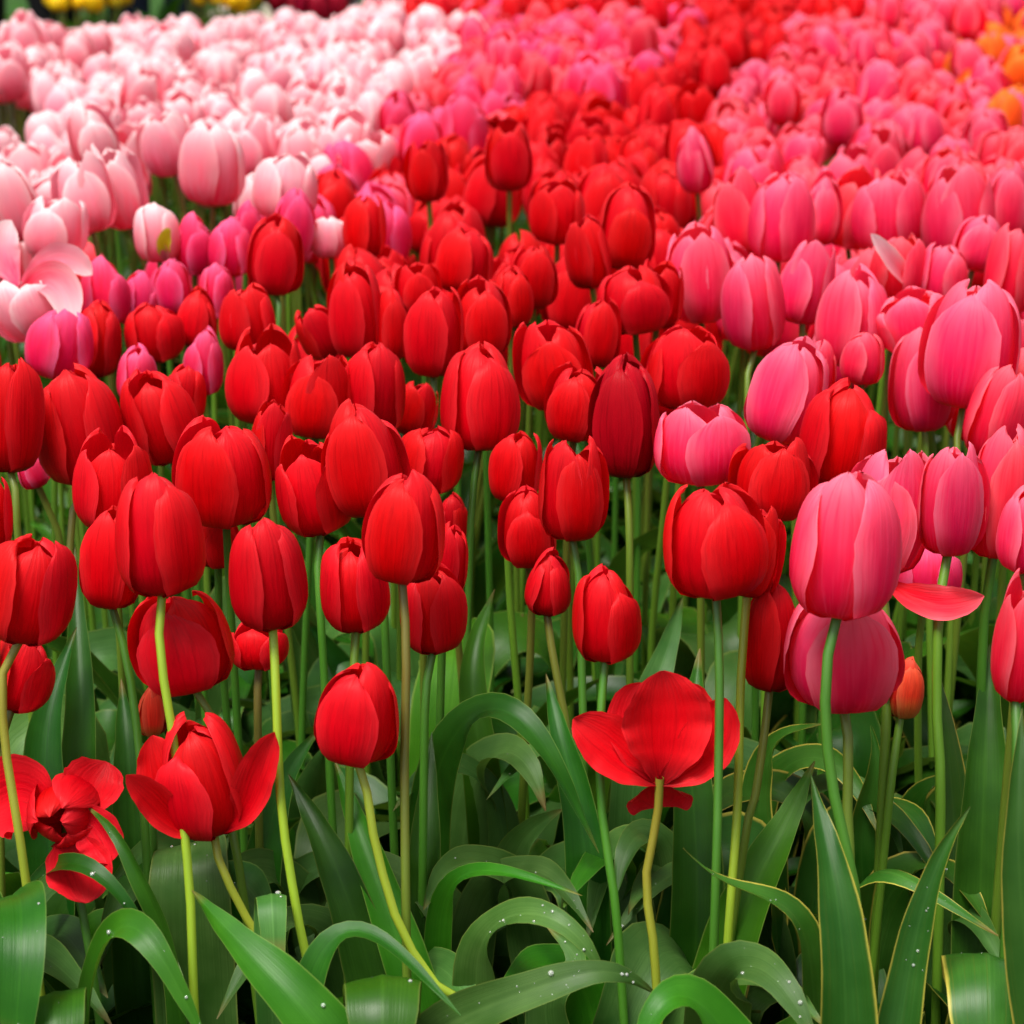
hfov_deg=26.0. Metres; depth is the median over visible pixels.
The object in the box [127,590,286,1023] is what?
tulip
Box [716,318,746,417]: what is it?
tulip
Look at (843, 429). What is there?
tulip
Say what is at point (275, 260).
tulip
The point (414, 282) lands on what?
tulip
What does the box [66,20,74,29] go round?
tulip
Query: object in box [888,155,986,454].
tulip
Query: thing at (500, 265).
tulip
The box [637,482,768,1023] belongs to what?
tulip
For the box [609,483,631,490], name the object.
leafy plant
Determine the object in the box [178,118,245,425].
tulip
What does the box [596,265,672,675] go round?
tulip
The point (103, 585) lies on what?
tulip
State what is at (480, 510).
tulip
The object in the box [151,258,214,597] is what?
tulip
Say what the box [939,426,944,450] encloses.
tulip
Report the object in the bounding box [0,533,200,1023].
tulip
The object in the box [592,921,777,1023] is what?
leafy plant
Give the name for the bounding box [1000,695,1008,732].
leafy plant
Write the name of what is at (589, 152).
tulip
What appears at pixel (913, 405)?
tulip
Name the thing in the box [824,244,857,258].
tulip
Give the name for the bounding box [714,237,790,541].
tulip
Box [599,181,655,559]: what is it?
tulip
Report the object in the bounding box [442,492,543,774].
tulip
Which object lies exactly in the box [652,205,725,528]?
tulip
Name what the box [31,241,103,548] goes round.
tulip
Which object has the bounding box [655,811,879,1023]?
leafy plant
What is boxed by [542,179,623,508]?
tulip
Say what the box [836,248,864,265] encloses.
tulip
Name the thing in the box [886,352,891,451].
tulip
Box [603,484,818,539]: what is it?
leafy plant
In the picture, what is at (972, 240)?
tulip
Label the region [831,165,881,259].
tulip
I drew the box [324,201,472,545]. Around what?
tulip
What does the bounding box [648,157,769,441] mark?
tulip
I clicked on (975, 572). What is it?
tulip
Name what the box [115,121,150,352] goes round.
tulip
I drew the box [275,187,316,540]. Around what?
tulip
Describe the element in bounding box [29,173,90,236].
tulip
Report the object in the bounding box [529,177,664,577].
tulip
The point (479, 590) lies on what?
tulip
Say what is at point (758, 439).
tulip
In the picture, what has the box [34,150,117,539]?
tulip
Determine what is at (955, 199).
tulip
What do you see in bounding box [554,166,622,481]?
tulip
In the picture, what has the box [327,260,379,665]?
tulip
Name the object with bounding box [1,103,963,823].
flower bed soil
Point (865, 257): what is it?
tulip
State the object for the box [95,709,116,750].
leafy plant
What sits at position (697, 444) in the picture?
tulip
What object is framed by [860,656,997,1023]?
tulip
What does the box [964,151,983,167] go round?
tulip
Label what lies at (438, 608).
tulip
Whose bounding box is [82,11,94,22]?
leafy plant
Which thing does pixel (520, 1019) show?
leafy plant
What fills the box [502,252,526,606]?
tulip
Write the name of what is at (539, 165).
tulip
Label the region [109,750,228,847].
leafy plant
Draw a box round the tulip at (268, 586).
[192,517,460,1023]
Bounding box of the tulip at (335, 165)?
[316,162,358,192]
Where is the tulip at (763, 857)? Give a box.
[663,579,819,1023]
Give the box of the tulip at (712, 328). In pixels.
[670,320,722,606]
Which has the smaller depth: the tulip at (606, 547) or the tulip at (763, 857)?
the tulip at (763, 857)
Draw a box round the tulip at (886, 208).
[851,170,924,249]
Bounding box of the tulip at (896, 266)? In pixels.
[869,233,925,414]
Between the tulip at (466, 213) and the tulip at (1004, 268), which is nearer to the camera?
the tulip at (1004, 268)
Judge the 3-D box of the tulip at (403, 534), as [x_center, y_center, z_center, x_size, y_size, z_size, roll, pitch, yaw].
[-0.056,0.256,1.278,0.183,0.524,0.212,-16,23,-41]
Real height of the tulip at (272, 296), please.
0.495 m
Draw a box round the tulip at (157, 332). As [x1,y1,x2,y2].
[124,302,288,697]
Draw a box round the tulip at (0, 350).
[0,335,1,363]
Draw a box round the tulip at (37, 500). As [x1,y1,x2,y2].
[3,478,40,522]
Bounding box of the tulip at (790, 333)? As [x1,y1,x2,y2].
[747,321,805,444]
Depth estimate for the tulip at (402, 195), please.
2.51 m
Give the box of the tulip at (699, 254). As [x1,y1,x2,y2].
[511,221,733,692]
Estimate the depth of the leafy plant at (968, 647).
1.78 m
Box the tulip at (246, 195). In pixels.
[233,173,269,297]
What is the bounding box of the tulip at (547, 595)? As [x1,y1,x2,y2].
[423,547,571,1023]
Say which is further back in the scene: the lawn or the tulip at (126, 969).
the lawn
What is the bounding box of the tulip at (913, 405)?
[888,327,955,791]
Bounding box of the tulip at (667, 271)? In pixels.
[640,258,683,671]
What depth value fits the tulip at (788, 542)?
2.13 m
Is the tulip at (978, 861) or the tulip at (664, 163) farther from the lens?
the tulip at (664, 163)
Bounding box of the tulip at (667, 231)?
[649,227,683,606]
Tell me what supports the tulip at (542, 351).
on the flower bed soil
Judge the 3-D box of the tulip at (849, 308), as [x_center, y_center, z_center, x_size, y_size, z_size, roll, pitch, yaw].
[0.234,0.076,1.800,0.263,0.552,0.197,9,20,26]
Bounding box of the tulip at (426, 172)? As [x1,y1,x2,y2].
[403,139,499,550]
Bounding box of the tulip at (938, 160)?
[888,144,963,459]
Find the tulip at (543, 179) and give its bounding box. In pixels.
[482,169,631,521]
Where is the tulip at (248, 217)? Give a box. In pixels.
[235,199,260,526]
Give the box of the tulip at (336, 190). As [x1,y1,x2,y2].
[317,168,355,438]
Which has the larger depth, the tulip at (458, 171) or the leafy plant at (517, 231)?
the leafy plant at (517, 231)
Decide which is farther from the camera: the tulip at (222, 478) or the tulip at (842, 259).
the tulip at (842, 259)
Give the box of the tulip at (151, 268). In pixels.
[145,261,173,598]
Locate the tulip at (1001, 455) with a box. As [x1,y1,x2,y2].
[818,424,1023,975]
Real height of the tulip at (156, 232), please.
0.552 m
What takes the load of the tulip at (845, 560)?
on the flower bed soil
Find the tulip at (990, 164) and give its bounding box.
[873,154,1007,438]
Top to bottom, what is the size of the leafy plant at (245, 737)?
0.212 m
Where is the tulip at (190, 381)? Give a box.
[158,363,399,794]
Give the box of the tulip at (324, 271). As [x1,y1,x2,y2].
[319,217,350,359]
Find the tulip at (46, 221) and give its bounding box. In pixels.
[22,195,88,545]
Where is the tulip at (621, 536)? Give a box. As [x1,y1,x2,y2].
[597,215,625,539]
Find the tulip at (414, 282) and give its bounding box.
[361,262,523,691]
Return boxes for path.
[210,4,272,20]
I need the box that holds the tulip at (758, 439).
[754,255,787,446]
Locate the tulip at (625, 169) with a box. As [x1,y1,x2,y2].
[607,156,642,187]
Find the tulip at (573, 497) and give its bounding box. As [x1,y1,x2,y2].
[538,435,760,1012]
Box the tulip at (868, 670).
[683,604,904,1023]
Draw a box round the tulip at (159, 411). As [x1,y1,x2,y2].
[120,369,300,832]
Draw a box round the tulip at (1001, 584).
[892,348,1023,722]
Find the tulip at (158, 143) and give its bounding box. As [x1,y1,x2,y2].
[135,109,191,217]
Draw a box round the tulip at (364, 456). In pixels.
[321,398,410,855]
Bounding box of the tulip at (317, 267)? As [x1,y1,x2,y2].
[220,263,318,428]
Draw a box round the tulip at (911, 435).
[909,431,913,450]
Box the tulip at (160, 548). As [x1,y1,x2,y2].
[88,472,205,1023]
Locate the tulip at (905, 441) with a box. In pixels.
[903,429,908,456]
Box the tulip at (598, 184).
[578,163,622,517]
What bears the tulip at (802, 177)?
on the flower bed soil
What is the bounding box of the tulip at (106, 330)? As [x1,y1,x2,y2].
[81,299,121,698]
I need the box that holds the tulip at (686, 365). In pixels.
[647,324,729,824]
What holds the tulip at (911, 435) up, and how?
on the flower bed soil
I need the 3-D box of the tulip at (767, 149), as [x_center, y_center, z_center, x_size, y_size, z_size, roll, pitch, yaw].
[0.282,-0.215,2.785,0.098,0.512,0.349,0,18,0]
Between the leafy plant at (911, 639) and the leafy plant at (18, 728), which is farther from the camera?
the leafy plant at (911, 639)
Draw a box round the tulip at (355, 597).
[216,536,475,1018]
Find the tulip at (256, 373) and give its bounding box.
[225,323,300,822]
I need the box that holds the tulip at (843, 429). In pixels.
[670,377,934,851]
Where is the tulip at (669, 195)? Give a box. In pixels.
[639,170,691,228]
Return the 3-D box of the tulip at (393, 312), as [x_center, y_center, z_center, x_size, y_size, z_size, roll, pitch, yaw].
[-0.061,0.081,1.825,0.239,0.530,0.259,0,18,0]
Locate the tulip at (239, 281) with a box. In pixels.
[235,275,249,429]
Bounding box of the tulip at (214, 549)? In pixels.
[202,526,240,850]
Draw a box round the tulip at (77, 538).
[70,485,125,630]
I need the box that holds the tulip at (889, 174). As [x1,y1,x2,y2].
[869,170,897,403]
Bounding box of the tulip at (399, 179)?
[381,173,416,436]
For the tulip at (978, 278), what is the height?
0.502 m
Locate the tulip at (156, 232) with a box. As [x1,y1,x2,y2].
[133,202,179,375]
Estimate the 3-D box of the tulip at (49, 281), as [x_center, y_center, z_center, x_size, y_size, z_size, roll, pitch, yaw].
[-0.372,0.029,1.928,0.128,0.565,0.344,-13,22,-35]
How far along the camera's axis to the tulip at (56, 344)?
1.76 m
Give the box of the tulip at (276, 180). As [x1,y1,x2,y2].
[252,151,317,436]
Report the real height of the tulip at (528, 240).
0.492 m
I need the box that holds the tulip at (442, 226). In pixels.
[419,212,497,565]
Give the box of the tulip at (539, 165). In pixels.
[522,155,562,443]
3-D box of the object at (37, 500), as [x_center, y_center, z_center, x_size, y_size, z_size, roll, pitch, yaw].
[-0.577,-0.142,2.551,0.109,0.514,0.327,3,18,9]
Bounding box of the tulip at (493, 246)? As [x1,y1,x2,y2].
[492,227,612,504]
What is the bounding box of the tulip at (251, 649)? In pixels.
[99,622,318,1023]
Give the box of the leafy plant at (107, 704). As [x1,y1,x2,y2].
[99,696,180,709]
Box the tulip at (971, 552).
[970,550,981,566]
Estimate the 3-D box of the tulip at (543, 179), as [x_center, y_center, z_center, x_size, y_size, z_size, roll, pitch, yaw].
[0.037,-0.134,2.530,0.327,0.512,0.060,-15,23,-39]
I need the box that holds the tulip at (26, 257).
[7,242,32,534]
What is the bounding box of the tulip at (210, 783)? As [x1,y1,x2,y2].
[126,711,599,1012]
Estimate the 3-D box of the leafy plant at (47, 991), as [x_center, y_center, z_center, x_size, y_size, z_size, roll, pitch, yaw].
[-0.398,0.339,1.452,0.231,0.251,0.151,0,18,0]
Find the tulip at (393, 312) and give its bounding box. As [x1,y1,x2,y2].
[375,286,576,781]
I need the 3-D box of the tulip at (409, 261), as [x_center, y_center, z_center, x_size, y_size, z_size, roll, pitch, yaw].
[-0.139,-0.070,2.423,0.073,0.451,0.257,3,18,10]
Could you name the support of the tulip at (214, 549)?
on the flower bed soil
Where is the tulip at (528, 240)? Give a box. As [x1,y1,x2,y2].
[491,229,540,538]
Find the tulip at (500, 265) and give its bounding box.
[475,257,508,520]
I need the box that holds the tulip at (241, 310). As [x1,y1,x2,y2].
[218,282,290,739]
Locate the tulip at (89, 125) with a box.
[67,100,126,350]
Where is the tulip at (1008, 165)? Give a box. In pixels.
[892,160,1023,458]
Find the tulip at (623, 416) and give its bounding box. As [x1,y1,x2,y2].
[486,352,794,895]
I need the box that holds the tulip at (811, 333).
[807,324,867,388]
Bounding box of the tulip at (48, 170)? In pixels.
[41,161,75,493]
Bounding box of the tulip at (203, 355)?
[140,326,254,708]
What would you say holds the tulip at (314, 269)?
on the flower bed soil
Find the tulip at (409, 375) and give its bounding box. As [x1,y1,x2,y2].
[403,363,557,441]
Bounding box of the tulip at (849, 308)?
[815,263,975,792]
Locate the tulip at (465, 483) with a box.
[421,195,496,535]
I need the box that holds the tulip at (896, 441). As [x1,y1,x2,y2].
[893,423,899,458]
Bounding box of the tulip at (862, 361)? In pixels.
[795,332,968,843]
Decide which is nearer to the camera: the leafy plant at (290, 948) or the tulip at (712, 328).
the leafy plant at (290, 948)
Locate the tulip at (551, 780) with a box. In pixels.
[537,441,672,828]
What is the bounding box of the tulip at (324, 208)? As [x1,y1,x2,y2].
[304,194,336,306]
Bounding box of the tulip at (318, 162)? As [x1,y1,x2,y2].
[310,154,339,288]
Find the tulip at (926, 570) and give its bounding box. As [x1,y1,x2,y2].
[813,549,965,916]
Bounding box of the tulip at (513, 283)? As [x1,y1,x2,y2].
[495,265,533,682]
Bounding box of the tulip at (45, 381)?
[14,228,118,386]
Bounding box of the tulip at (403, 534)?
[343,469,652,1023]
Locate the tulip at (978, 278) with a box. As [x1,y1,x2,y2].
[961,270,984,626]
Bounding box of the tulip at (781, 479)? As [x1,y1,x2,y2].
[586,437,932,1023]
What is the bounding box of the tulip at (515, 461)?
[488,431,542,819]
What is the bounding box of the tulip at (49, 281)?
[0,220,95,630]
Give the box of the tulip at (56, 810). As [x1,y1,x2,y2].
[0,754,123,1023]
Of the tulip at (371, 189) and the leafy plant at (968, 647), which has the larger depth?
the tulip at (371, 189)
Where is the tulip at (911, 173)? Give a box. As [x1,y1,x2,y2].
[894,169,939,452]
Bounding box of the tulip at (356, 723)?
[314,662,455,995]
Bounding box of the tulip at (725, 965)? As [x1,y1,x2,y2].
[684,506,812,1023]
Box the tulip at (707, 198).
[695,178,720,221]
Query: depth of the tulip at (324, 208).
2.33 m
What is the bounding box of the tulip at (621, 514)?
[618,507,624,518]
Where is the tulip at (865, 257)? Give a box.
[851,246,889,419]
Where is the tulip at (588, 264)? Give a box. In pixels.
[564,213,652,583]
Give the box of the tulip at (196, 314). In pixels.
[146,285,373,689]
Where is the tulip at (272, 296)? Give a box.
[258,212,275,318]
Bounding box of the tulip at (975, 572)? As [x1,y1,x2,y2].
[969,319,1023,626]
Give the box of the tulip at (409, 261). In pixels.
[406,255,416,266]
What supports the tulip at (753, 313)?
on the flower bed soil
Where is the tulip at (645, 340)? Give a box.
[618,328,669,573]
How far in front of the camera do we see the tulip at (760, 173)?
2.66 m
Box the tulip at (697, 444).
[654,400,750,688]
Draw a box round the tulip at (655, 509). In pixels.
[651,506,660,514]
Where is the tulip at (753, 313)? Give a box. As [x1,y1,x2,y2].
[721,253,793,737]
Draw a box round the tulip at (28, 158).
[2,141,51,509]
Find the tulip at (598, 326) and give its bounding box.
[575,298,732,812]
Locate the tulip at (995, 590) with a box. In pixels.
[979,312,1023,598]
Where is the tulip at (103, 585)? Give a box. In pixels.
[79,505,237,1023]
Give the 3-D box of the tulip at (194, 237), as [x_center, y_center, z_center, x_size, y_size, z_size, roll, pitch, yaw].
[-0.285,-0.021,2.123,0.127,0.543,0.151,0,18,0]
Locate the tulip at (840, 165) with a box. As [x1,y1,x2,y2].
[817,154,963,457]
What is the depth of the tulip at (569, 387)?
1.59 m
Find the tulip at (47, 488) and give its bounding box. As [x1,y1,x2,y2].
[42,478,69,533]
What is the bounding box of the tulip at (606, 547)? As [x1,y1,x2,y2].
[581,474,645,585]
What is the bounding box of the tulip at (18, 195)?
[0,158,75,543]
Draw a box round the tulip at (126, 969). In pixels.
[39,678,271,1023]
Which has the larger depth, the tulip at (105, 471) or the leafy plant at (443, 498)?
the leafy plant at (443, 498)
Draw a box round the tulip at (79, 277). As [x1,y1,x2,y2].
[76,274,88,531]
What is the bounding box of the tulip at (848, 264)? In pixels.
[836,254,858,270]
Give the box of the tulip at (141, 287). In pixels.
[122,270,157,630]
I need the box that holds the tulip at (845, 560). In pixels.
[789,470,969,1023]
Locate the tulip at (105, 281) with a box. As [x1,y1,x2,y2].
[47,255,269,703]
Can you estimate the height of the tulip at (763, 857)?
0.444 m
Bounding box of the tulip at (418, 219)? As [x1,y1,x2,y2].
[409,196,447,377]
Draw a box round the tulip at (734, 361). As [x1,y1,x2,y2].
[726,347,739,405]
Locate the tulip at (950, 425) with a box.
[944,408,966,648]
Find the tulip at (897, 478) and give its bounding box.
[851,449,983,1007]
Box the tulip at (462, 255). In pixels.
[435,227,534,696]
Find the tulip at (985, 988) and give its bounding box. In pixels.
[941,568,1023,1023]
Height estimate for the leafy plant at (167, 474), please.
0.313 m
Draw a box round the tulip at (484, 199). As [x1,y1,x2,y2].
[463,156,583,504]
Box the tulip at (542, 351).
[512,320,593,727]
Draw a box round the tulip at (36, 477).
[18,459,63,544]
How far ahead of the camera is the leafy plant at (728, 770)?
1.68 m
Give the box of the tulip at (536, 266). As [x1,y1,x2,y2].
[511,244,623,693]
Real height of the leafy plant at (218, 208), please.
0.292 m
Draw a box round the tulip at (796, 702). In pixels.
[782,444,798,741]
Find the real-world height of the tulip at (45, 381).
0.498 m
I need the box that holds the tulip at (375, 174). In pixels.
[368,167,403,181]
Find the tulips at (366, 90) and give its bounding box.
[0,0,1023,524]
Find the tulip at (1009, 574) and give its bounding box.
[966,561,1014,586]
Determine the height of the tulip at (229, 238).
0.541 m
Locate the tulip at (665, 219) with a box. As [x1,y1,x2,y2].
[631,205,690,574]
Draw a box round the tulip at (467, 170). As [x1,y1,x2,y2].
[398,155,483,433]
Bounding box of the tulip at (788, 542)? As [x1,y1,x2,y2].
[640,254,790,585]
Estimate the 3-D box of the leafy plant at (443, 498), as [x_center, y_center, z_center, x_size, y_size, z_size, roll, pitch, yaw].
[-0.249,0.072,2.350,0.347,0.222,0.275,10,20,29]
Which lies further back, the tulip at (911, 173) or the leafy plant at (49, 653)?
the tulip at (911, 173)
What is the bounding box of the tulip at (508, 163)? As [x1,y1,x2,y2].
[477,114,556,550]
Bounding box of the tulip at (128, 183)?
[50,143,214,596]
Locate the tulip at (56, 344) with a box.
[24,309,106,711]
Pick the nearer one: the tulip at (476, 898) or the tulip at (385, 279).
the tulip at (476, 898)
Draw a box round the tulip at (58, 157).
[15,151,73,479]
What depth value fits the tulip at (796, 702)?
1.77 m
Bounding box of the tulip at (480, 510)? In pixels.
[471,346,507,619]
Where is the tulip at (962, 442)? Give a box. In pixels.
[921,185,963,452]
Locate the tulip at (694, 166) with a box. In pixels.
[620,126,713,518]
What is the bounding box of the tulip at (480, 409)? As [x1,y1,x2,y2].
[300,341,520,888]
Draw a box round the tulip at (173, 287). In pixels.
[154,259,203,602]
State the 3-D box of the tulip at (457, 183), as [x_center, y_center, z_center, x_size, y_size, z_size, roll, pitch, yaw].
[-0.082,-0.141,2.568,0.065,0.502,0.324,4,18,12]
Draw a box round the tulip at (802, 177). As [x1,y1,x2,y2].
[779,171,808,187]
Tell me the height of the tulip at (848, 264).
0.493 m
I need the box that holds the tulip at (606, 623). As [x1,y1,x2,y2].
[504,564,641,1023]
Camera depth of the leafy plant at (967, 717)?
1.89 m
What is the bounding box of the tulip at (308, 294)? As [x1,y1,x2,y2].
[304,173,317,310]
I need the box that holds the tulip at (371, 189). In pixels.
[356,181,441,426]
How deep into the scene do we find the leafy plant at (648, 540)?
1.89 m
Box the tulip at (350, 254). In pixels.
[315,244,391,553]
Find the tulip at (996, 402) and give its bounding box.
[788,364,1023,875]
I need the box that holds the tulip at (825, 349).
[723,340,836,886]
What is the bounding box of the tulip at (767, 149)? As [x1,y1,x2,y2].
[729,135,781,401]
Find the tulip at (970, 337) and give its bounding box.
[918,279,1021,786]
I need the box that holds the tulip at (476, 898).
[314,521,598,1023]
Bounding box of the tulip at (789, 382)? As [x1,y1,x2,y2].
[744,335,828,877]
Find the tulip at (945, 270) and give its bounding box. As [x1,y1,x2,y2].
[903,242,995,640]
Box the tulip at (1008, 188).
[965,161,1023,609]
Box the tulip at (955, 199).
[920,164,995,448]
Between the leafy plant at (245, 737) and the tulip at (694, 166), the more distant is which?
the tulip at (694, 166)
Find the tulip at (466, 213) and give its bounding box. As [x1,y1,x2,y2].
[356,200,492,557]
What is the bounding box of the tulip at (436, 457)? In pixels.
[402,425,463,712]
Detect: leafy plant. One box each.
[0,891,50,994]
[3,347,167,386]
[5,832,19,869]
[5,838,94,911]
[9,694,158,970]
[12,3,100,24]
[42,595,138,689]
[44,636,396,778]
[46,890,107,916]
[47,553,76,657]
[59,519,212,592]
[64,487,445,531]
[64,602,320,741]
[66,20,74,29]
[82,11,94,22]
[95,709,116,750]
[99,696,180,709]
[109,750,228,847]
[134,10,149,17]
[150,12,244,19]
[152,435,304,574]
[156,2,211,24]
[157,0,181,23]
[166,464,339,543]
[176,207,189,222]
[195,576,371,768]
[206,206,220,229]
[209,396,439,443]
[214,0,264,17]
[218,381,464,461]
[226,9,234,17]
[230,706,249,742]
[243,738,409,857]
[282,521,339,538]
[282,551,373,694]
[286,928,299,961]
[289,934,342,1003]
[294,618,549,857]
[309,583,638,777]
[338,518,502,692]
[476,537,560,621]
[491,671,804,844]
[493,528,737,706]
[493,575,512,612]
[493,838,548,977]
[497,521,624,609]
[505,221,520,240]
[517,891,551,1023]
[532,573,669,687]
[540,841,655,951]
[577,488,790,542]
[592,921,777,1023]
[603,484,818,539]
[607,726,750,820]
[609,416,790,527]
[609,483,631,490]
[640,586,738,679]
[641,489,790,530]
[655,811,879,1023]
[705,650,965,879]
[707,595,961,646]
[708,548,788,704]
[728,402,893,424]
[768,953,802,1023]
[779,573,896,625]
[791,800,934,886]
[802,711,902,799]
[812,625,1023,776]
[893,695,956,747]
[896,722,1006,788]
[902,639,975,724]
[923,982,948,1023]
[954,670,975,728]
[956,597,996,698]
[960,694,974,725]
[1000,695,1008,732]
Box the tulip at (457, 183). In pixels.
[437,166,474,495]
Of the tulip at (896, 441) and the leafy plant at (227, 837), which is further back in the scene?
the tulip at (896, 441)
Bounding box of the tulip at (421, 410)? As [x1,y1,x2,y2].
[370,381,438,797]
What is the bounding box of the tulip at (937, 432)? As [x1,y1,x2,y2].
[875,150,971,436]
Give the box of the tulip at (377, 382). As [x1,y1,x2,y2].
[225,342,405,841]
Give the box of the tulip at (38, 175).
[24,169,43,540]
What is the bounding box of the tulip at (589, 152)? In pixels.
[554,132,608,439]
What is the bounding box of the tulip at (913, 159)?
[894,146,930,428]
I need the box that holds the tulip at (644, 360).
[640,338,674,674]
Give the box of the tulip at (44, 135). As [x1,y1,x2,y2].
[29,124,70,157]
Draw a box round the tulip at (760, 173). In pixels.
[723,147,773,402]
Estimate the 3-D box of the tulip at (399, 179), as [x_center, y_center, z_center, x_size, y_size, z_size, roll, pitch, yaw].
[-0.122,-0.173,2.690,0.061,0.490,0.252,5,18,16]
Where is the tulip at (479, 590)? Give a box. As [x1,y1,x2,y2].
[442,289,604,617]
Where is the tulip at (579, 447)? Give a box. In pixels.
[576,269,618,554]
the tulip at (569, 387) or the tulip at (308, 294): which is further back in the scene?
the tulip at (308, 294)
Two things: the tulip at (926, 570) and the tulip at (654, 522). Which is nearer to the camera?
the tulip at (926, 570)
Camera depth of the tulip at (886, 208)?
2.10 m
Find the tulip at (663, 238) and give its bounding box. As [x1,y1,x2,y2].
[580,228,696,609]
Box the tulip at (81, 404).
[5,363,142,974]
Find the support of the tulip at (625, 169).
on the flower bed soil
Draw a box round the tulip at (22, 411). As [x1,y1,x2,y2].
[0,358,102,967]
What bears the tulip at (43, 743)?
on the flower bed soil
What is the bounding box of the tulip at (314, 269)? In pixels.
[311,263,317,308]
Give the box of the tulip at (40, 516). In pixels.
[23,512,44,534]
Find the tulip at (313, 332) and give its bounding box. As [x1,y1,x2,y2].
[229,304,337,708]
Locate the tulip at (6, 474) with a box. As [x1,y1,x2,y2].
[0,277,11,539]
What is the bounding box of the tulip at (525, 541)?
[393,485,555,892]
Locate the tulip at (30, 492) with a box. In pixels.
[14,343,42,540]
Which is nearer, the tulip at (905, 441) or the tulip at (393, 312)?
the tulip at (393, 312)
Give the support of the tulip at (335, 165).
on the flower bed soil
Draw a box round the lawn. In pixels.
[6,0,219,25]
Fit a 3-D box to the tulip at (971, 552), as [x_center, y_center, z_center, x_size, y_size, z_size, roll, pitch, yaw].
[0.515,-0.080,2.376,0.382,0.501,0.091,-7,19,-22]
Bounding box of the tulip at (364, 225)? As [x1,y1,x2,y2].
[342,193,386,521]
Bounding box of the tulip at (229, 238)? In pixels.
[208,216,249,530]
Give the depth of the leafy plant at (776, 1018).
1.50 m
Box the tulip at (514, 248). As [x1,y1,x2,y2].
[502,244,539,432]
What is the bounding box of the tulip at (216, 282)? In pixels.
[199,262,233,422]
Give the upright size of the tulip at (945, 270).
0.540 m
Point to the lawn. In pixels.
(155, 5)
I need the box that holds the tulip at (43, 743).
[0,477,107,1023]
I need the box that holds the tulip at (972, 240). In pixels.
[906,215,1000,637]
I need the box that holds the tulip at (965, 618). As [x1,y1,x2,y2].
[962,320,1023,623]
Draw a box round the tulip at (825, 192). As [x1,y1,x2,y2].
[785,167,842,578]
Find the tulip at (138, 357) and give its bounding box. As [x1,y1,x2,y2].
[116,343,156,690]
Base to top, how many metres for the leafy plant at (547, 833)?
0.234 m
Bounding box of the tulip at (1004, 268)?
[980,223,1023,606]
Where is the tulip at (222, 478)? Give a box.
[172,415,271,852]
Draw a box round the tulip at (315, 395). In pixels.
[281,354,399,831]
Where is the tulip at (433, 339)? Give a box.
[364,286,598,809]
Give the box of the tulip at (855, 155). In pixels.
[837,142,893,425]
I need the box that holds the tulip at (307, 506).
[228,434,506,947]
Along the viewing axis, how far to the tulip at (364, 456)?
1.41 m
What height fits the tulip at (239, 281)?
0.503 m
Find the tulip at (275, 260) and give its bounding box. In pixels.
[246,212,303,666]
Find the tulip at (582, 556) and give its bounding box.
[477,244,625,559]
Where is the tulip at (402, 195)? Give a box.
[372,178,413,217]
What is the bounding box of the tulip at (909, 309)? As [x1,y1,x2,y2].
[876,286,942,795]
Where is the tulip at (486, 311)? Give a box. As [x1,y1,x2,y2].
[457,275,511,691]
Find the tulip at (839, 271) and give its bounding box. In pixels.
[805,259,925,629]
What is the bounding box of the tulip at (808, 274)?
[780,240,835,336]
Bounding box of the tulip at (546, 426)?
[463,167,579,465]
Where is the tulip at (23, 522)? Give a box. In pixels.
[0,472,24,532]
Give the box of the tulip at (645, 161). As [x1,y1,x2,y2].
[627,147,659,175]
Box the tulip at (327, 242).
[298,216,344,560]
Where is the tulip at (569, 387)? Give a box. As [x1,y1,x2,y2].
[544,361,610,843]
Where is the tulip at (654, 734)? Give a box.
[572,670,796,1023]
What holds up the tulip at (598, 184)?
on the flower bed soil
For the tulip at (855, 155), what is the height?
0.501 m
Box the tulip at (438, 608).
[400,563,581,951]
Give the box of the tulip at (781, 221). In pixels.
[748,171,815,273]
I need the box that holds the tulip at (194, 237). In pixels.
[168,211,286,597]
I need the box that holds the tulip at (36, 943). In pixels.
[0,640,253,1023]
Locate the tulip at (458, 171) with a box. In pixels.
[455,159,535,410]
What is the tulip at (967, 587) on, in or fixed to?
on the flower bed soil
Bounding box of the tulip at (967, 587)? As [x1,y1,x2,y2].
[892,237,979,608]
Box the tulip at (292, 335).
[288,325,345,564]
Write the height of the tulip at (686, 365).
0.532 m
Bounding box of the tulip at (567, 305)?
[540,256,680,676]
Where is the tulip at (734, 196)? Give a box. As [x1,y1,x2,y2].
[708,166,761,609]
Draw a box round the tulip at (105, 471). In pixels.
[62,425,151,1014]
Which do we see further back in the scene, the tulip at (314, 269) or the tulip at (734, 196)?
the tulip at (314, 269)
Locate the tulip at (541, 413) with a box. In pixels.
[476,241,625,555]
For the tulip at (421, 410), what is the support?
on the flower bed soil
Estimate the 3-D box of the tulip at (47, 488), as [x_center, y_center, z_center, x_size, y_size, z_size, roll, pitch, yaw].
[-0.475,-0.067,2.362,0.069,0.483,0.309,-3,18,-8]
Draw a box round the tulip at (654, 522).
[651,218,754,610]
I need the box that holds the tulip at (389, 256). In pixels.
[376,245,408,267]
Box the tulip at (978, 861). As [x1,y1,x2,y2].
[951,485,1023,953]
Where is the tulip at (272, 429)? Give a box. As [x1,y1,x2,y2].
[227,400,295,860]
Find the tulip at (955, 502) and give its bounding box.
[917,441,999,1023]
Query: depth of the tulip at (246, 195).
2.43 m
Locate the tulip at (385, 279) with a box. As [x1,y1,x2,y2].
[266,263,402,698]
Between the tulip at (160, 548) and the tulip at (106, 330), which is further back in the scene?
the tulip at (106, 330)
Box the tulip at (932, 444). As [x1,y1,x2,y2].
[893,431,945,695]

